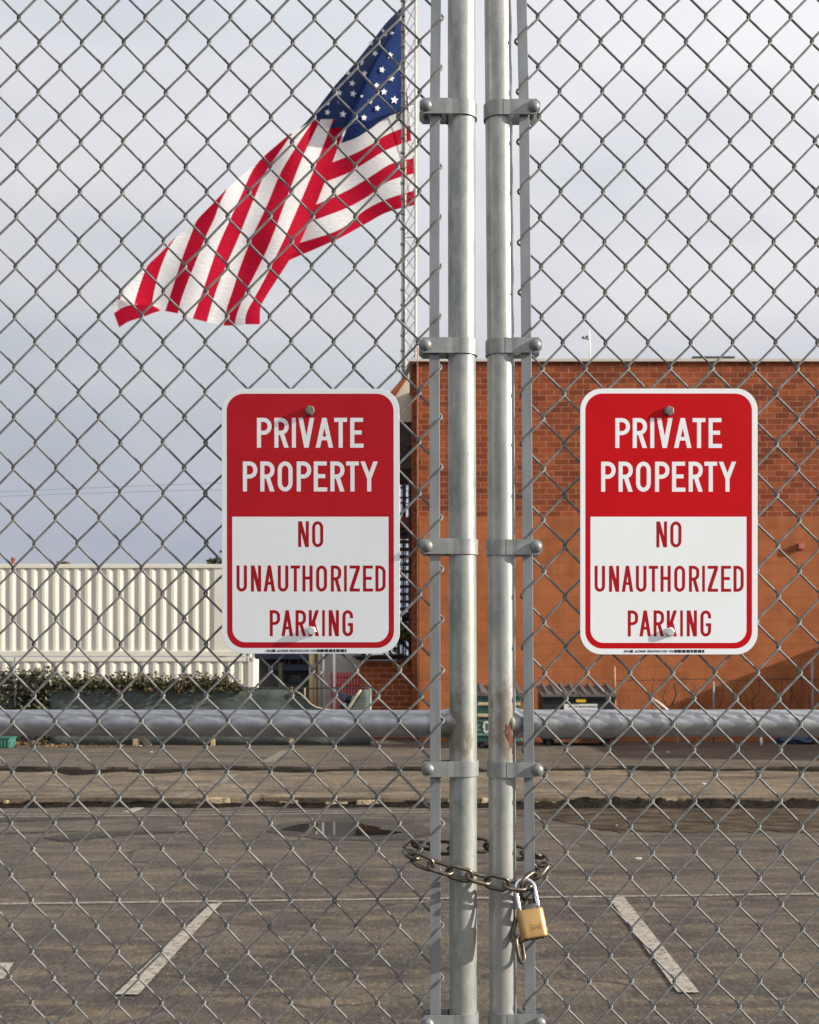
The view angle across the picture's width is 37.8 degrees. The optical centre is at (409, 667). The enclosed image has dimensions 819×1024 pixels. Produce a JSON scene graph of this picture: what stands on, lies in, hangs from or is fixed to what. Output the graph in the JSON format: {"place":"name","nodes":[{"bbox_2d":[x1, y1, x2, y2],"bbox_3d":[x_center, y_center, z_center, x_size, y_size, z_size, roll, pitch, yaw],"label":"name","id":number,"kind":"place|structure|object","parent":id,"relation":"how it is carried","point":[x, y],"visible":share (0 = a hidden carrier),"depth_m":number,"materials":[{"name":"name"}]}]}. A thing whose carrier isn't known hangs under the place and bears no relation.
{"place":"outdoors","nodes":[
{"label":"outdoors","id":0,"kind":"place"},
{"bbox_2d":[8,483,209,491],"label":"power line","id":1,"kind":"object","parent":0,"point":[121,486],"visible":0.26,"depth_m":57.99,"materials":[{"name":"metal"}]},
{"bbox_2d":[361,645,399,654],"bbox_3d":[-0.579,-0.319,21.550,0.834,0.234,0.147,0,0,0],"label":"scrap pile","id":2,"kind":"object","parent":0,"point":[395,648],"visible":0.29,"depth_m":21.51,"materials":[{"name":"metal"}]},
{"bbox_2d":[0,806,818,1023],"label":"parking lot","id":3,"kind":"structure","parent":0,"point":[334,927],"depth_m":6.54,"materials":[{"name":"grey asphalt"}]},
{"bbox_2d":[0,962,13,978],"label":"parking line","id":4,"kind":"object","parent":3,"relation":"on","point":[6,966],"visible":1,"depth_m":5.54,"materials":[{"name":"white paint"}]},
{"bbox_2d":[0,831,68,832],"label":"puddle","id":5,"kind":"object","parent":3,"relation":"on","point":[34,831],"visible":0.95,"depth_m":10.14,"materials":[{"name":"liquid"}]},
{"bbox_2d":[0,817,86,821],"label":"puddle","id":6,"kind":"object","parent":3,"relation":"on","point":[3,819],"visible":0.88,"depth_m":11.05,"materials":[{"name":"liquid"}]},
{"bbox_2d":[44,830,187,840],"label":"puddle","id":7,"kind":"object","parent":3,"relation":"on","point":[71,836],"visible":0.84,"depth_m":9.99,"materials":[{"name":"liquid"}]},
{"bbox_2d":[124,807,144,811],"bbox_3d":[-2.708,1.396,11.791,0.122,0.001,0.516,0,0,3],"label":"parking line","id":8,"kind":"object","parent":3,"relation":"on","point":[135,809],"visible":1,"depth_m":11.75,"materials":[{"name":"white paint"}]},
{"bbox_2d":[115,902,221,993],"bbox_3d":[-1.184,1.392,6.092,0.101,0.001,2.007,0,0,1],"label":"parking line","id":9,"kind":"object","parent":3,"relation":"on","point":[171,949],"visible":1,"depth_m":5.82,"materials":[{"name":"white paint"}]},
{"bbox_2d":[0,0,478,1023],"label":"chain link gate","id":10,"kind":"structure","parent":3,"relation":"on","point":[456,348],"depth_m":2.04,"materials":[{"name":"metal"}]},
{"bbox_2d":[222,389,399,653],"bbox_3d":[-0.169,-0.251,2.048,0.307,0.454,0.037,0,0,3],"label":"parking sign","id":11,"kind":"object","parent":10,"relation":"attached to","point":[310,526],"visible":1,"depth_m":2.04,"materials":[{"name":"red metal"}]},
{"bbox_2d":[0,802,484,805],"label":"soil clods","id":12,"kind":"object","parent":3,"relation":"on","point":[15,804],"visible":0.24,"depth_m":12.06,"materials":[{"name":"brown soil"}]},
{"bbox_2d":[0,811,488,816],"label":"parking line","id":13,"kind":"object","parent":3,"relation":"on","point":[226,814],"visible":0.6,"depth_m":11.35,"materials":[{"name":"white paint"}]},
{"bbox_2d":[0,808,488,814],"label":"parking line","id":14,"kind":"object","parent":3,"relation":"on","point":[224,812],"visible":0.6,"depth_m":11.51,"materials":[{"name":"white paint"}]},
{"bbox_2d":[3,798,676,804],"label":"kerb","id":15,"kind":"structure","parent":3,"relation":"on","point":[227,800],"depth_m":12.11,"materials":[{"name":"concrete"}]},
{"bbox_2d":[266,819,429,839],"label":"puddle","id":16,"kind":"object","parent":3,"relation":"on","point":[413,830],"visible":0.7,"depth_m":10.17,"materials":[{"name":"liquid"}]},
{"bbox_2d":[281,822,401,835],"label":"puddle","id":17,"kind":"object","parent":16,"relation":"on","point":[338,828],"visible":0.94,"depth_m":10.28,"materials":[{"name":"black liquid"}]},
{"bbox_2d":[26,800,773,803],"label":"soil clods","id":18,"kind":"object","parent":3,"relation":"on","point":[406,801],"visible":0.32,"depth_m":12.12,"materials":[{"name":"brown soil"}]},
{"bbox_2d":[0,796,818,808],"bbox_3d":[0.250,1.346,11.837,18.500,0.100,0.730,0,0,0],"label":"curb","id":19,"kind":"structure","parent":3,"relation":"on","point":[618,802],"depth_m":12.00,"materials":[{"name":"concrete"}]},
{"bbox_2d":[0,893,818,904],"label":"parking line","id":20,"kind":"object","parent":3,"relation":"on","point":[383,898],"visible":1,"depth_m":7.19,"materials":[{"name":"white paint"}]},
{"bbox_2d":[483,0,818,1023],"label":"chain link gate","id":21,"kind":"structure","parent":3,"relation":"on","point":[505,348],"depth_m":2.05,"materials":[{"name":"silver metal"}]},
{"bbox_2d":[401,836,551,964],"bbox_3d":[0.116,0.402,2.058,0.261,0.209,0.140,0,0,0],"label":"padlock chain","id":22,"kind":"object","parent":21,"relation":"attached to","point":[522,889],"visible":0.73,"depth_m":2.02,"materials":[{"name":"metal"}]},
{"bbox_2d":[514,878,547,940],"bbox_3d":[0.204,0.406,2.004,0.056,0.101,0.047,0,0,0],"label":"padlock","id":23,"kind":"object","parent":22,"relation":"hanging from","point":[532,925],"visible":1,"depth_m":1.99,"materials":[{"name":"gold metal"}]},
{"bbox_2d":[580,389,756,654],"bbox_3d":[0.443,-0.250,2.052,0.303,0.454,0.037,0,0,0],"label":"parking sign","id":24,"kind":"object","parent":21,"relation":"attached to","point":[668,521],"visible":1,"depth_m":2.04,"materials":[{"name":"red"}]},
{"bbox_2d":[609,897,698,991],"bbox_3d":[1.225,1.392,6.191,0.097,0.001,2.140,0,0,2],"label":"parking line","id":25,"kind":"object","parent":3,"relation":"on","point":[642,930],"visible":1,"depth_m":6.00,"materials":[{"name":"white paint"}]},
{"bbox_2d":[516,808,818,833],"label":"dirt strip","id":26,"kind":"object","parent":3,"relation":"on","point":[692,820],"visible":0.82,"depth_m":10.91,"materials":[{"name":"brown soil"}]},
{"bbox_2d":[0,770,818,803],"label":"pavement","id":27,"kind":"structure","parent":0,"point":[566,783],"depth_m":13.31,"materials":[{"name":"concrete"}]},
{"bbox_2d":[173,791,194,797],"bbox_3d":[-2.343,1.321,12.436,0.133,0.001,0.640,0,0,0],"label":"parking line","id":28,"kind":"object","parent":27,"relation":"on","point":[185,794],"visible":1,"depth_m":12.43,"materials":[{"name":"white paint"}]},
{"bbox_2d":[210,774,238,783],"bbox_3d":[-2.193,1.321,14.209,0.168,0.001,1.199,0,0,0],"label":"parking line","id":29,"kind":"object","parent":27,"relation":"on","point":[225,779],"visible":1,"depth_m":14.10,"materials":[{"name":"white paint"}]},
{"bbox_2d":[0,768,818,774],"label":"gutter","id":30,"kind":"object","parent":27,"relation":"on","point":[86,772],"visible":0.84,"depth_m":15.31,"materials":[{"name":"concrete"}]},
{"bbox_2d":[0,737,818,769],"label":"pavement","id":31,"kind":"structure","parent":0,"point":[399,753],"depth_m":17.33,"materials":[{"name":"grey asphalt"}]},
{"bbox_2d":[0,736,16,747],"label":"green crate","id":32,"kind":"object","parent":31,"relation":"on","point":[5,741],"visible":0.98,"depth_m":18.90,"materials":[{"name":"teal plastic"}]},
{"bbox_2d":[9,739,147,747],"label":"fallen leaves","id":33,"kind":"object","parent":31,"relation":"on","point":[49,745],"visible":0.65,"depth_m":19.24,"materials":[{"name":"brown plant"}]},
{"bbox_2d":[0,665,243,744],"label":"vine hedge","id":34,"kind":"object","parent":31,"relation":"on","point":[119,682],"visible":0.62,"depth_m":19.63,"materials":[{"name":"green plant"}]},
{"bbox_2d":[137,737,151,746],"bbox_3d":[-4.290,1.189,19.312,0.369,0.221,0.049,0,0,42],"label":"broken board","id":35,"kind":"object","parent":31,"relation":"on","point":[145,741],"visible":0.82,"depth_m":19.30,"materials":[{"name":"beige wood"}]},
{"bbox_2d":[0,657,370,745],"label":"screened fence","id":36,"kind":"object","parent":31,"relation":"on","point":[264,698],"visible":0.48,"depth_m":19.60,"materials":[{"name":"fabric"}]},
{"bbox_2d":[263,750,287,761],"bbox_3d":[-1.913,1.271,17.176,0.176,0.001,2.290,0,0,0],"label":"parking line","id":37,"kind":"object","parent":31,"relation":"on","point":[275,757],"visible":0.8,"depth_m":17.08,"materials":[{"name":"white paint"}]},
{"bbox_2d":[309,654,323,707],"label":"pipe column","id":38,"kind":"structure","parent":31,"relation":"on","point":[312,692],"depth_m":22.37,"materials":[{"name":"metal"}]},
{"bbox_2d":[333,654,335,709],"bbox_3d":[-1.334,0.378,21.200,0.060,1.890,0.057,0,0,0],"label":"white pole","id":39,"kind":"object","parent":31,"relation":"on","point":[334,677],"visible":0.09,"depth_m":21.18,"materials":[{"name":"metal"}]},
{"bbox_2d":[324,654,360,709],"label":"grey wall","id":40,"kind":"structure","parent":31,"relation":"on","point":[343,664],"depth_m":22.90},
{"bbox_2d":[330,672,359,709],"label":"picket gate","id":41,"kind":"structure","parent":31,"relation":"on","point":[346,685],"depth_m":21.90,"materials":[{"name":"red metal"}]},
{"bbox_2d":[338,691,353,709],"bbox_3d":[-1.004,0.841,20.773,0.489,0.869,0.454,0,0,0],"label":"junk heap","id":42,"kind":"object","parent":31,"relation":"on","point":[346,699],"visible":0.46,"depth_m":20.59,"materials":[{"name":"blue paint"}]},
{"bbox_2d":[353,653,411,738],"bbox_3d":[-0.467,0.561,21.575,1.064,1.629,1.150,0,0,0],"label":"brick annex","id":43,"kind":"object","parent":31,"relation":"on","point":[378,673],"visible":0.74,"depth_m":21.30,"materials":[{"name":"brick"}]},
{"bbox_2d":[398,477,411,709],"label":"steel stairs","id":44,"kind":"structure","parent":31,"relation":"on","point":[407,616],"depth_m":22.37,"materials":[{"name":"black metal"}]},
{"bbox_2d":[477,682,522,747],"bbox_3d":[1.397,0.755,19.158,0.898,1.040,0.927,0,0,0],"label":"dumpster","id":45,"kind":"object","parent":31,"relation":"on","point":[482,714],"visible":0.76,"depth_m":18.76,"materials":[{"name":"green metal"}]},
{"bbox_2d":[534,682,617,745],"bbox_3d":[2.745,0.763,19.758,1.354,1.024,0.927,0,0,0],"label":"dumpster","id":46,"kind":"object","parent":31,"relation":"on","point":[588,696],"visible":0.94,"depth_m":19.37,"materials":[{"name":"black metal"}]},
{"bbox_2d":[409,347,818,740],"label":"brick building","id":47,"kind":"structure","parent":31,"relation":"on","point":[777,519],"depth_m":20.69,"materials":[{"name":"brick"}]},
{"bbox_2d":[390,363,411,484],"bbox_3d":[-0.353,-4.917,24.305,0.913,2.072,2.300,0,0,0],"label":"raised cabin","id":48,"kind":"object","parent":47,"relation":"on","point":[399,392],"visible":0.38,"depth_m":23.21,"materials":[{"name":"beige paint"}]},
{"bbox_2d":[407,438,410,446],"bbox_3d":[-0.016,-4.374,23.229,0.080,0.159,0.039,0,0,0],"label":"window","id":49,"kind":"structure","parent":48,"relation":"in","point":[408,439],"depth_m":23.21,"materials":[{"name":"glass"}]},
{"bbox_2d":[582,330,590,358],"bbox_3d":[3.477,-6.300,23.447,0.194,0.678,0.133,0,0,0],"label":"floodlight pole","id":50,"kind":"object","parent":47,"relation":"on","point":[586,337],"visible":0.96,"depth_m":23.49,"materials":[{"name":"white metal"}]},
{"bbox_2d":[691,356,734,358],"bbox_3d":[5.735,-5.555,23.050,0.794,0.622,1.100,0,0,0],"label":"roof hatch","id":51,"kind":"object","parent":47,"relation":"on","point":[713,357],"visible":0.26,"depth_m":22.50,"materials":[{"name":"metal"}]},
{"bbox_2d":[797,543,803,549],"bbox_3d":[6.763,-2.097,20.649,0.100,0.104,0.076,0,0,0],"label":"alarm box","id":52,"kind":"object","parent":47,"relation":"attached to","point":[800,546],"visible":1,"depth_m":20.61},
{"bbox_2d":[653,698,678,743],"bbox_3d":[4.275,0.889,19.925,0.466,0.770,0.185,0,0,0],"label":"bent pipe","id":53,"kind":"object","parent":31,"relation":"on","point":[661,705],"visible":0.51,"depth_m":19.88,"materials":[{"name":"white metal"}]},
{"bbox_2d":[583,660,818,742],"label":"wire fence","id":54,"kind":"object","parent":31,"relation":"on","point":[812,679],"visible":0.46,"depth_m":20.09,"materials":[{"name":"metal"}]},
{"bbox_2d":[775,737,818,743],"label":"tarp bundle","id":55,"kind":"object","parent":31,"relation":"on","point":[798,740],"visible":0.82,"depth_m":19.86,"materials":[{"name":"blue plastic"}]},
{"bbox_2d":[0,0,818,670],"label":"sky","id":56,"kind":"structure","parent":0,"point":[251,17],"materials":[{"name":"grey"}]},
{"bbox_3d":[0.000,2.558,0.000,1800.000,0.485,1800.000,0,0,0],"label":"ground","id":57,"kind":"structure","parent":0,"visible":0},
{"bbox_2d":[0,657,258,709],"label":"shipping container","id":58,"kind":"object","parent":57,"relation":"on","point":[246,670],"visible":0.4,"depth_m":33.33,"materials":[{"name":"metal"}]},
{"bbox_2d":[0,564,251,656],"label":"shipping container","id":59,"kind":"object","parent":58,"relation":"on","point":[120,617],"visible":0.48,"depth_m":33.33,"materials":[{"name":"metal"}]},
{"bbox_2d":[205,550,226,657],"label":"palm tree","id":60,"kind":"object","parent":57,"relation":"on","point":[215,560],"visible":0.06,"depth_m":59.77,"materials":[{"name":"green plant"}]},
{"bbox_2d":[255,654,317,706],"bbox_3d":[-2.471,0.884,24.750,1.148,2.862,2.900,0,0,0],"label":"blue kiosk","id":61,"kind":"object","parent":57,"relation":"on","point":[290,670],"visible":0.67,"depth_m":24.10,"materials":[{"name":"blue paint"}]},
{"bbox_2d":[284,675,300,682],"bbox_3d":[-2.353,0.227,24.069,0.338,0.157,0.058,0,0,0],"label":"window","id":62,"kind":"structure","parent":61,"relation":"in","point":[287,678],"depth_m":24.04,"materials":[{"name":"black glass"}]},
{"bbox_2d":[394,625,407,653],"bbox_3d":[-0.209,0.571,26.016,1.004,3.492,1.993,0,0,0],"label":"green shrub","id":63,"kind":"object","parent":57,"relation":"on","point":[401,636],"visible":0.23,"depth_m":25.74,"materials":[{"name":"green plant"}]},
{"bbox_2d":[400,0,416,654],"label":"flagpole","id":64,"kind":"object","parent":57,"relation":"on","point":[403,366],"visible":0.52,"depth_m":25.87,"materials":[{"name":"grey metal"}]},
{"bbox_2d":[111,8,413,326],"bbox_3d":[-3.551,-14.461,30.040,7.474,12.363,1.920,0,0,0],"label":"national flag","id":65,"kind":"object","parent":64,"relation":"attached to","point":[270,239],"visible":0.83,"depth_m":29.94,"materials":[{"name":"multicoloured fabric"}]}
]}

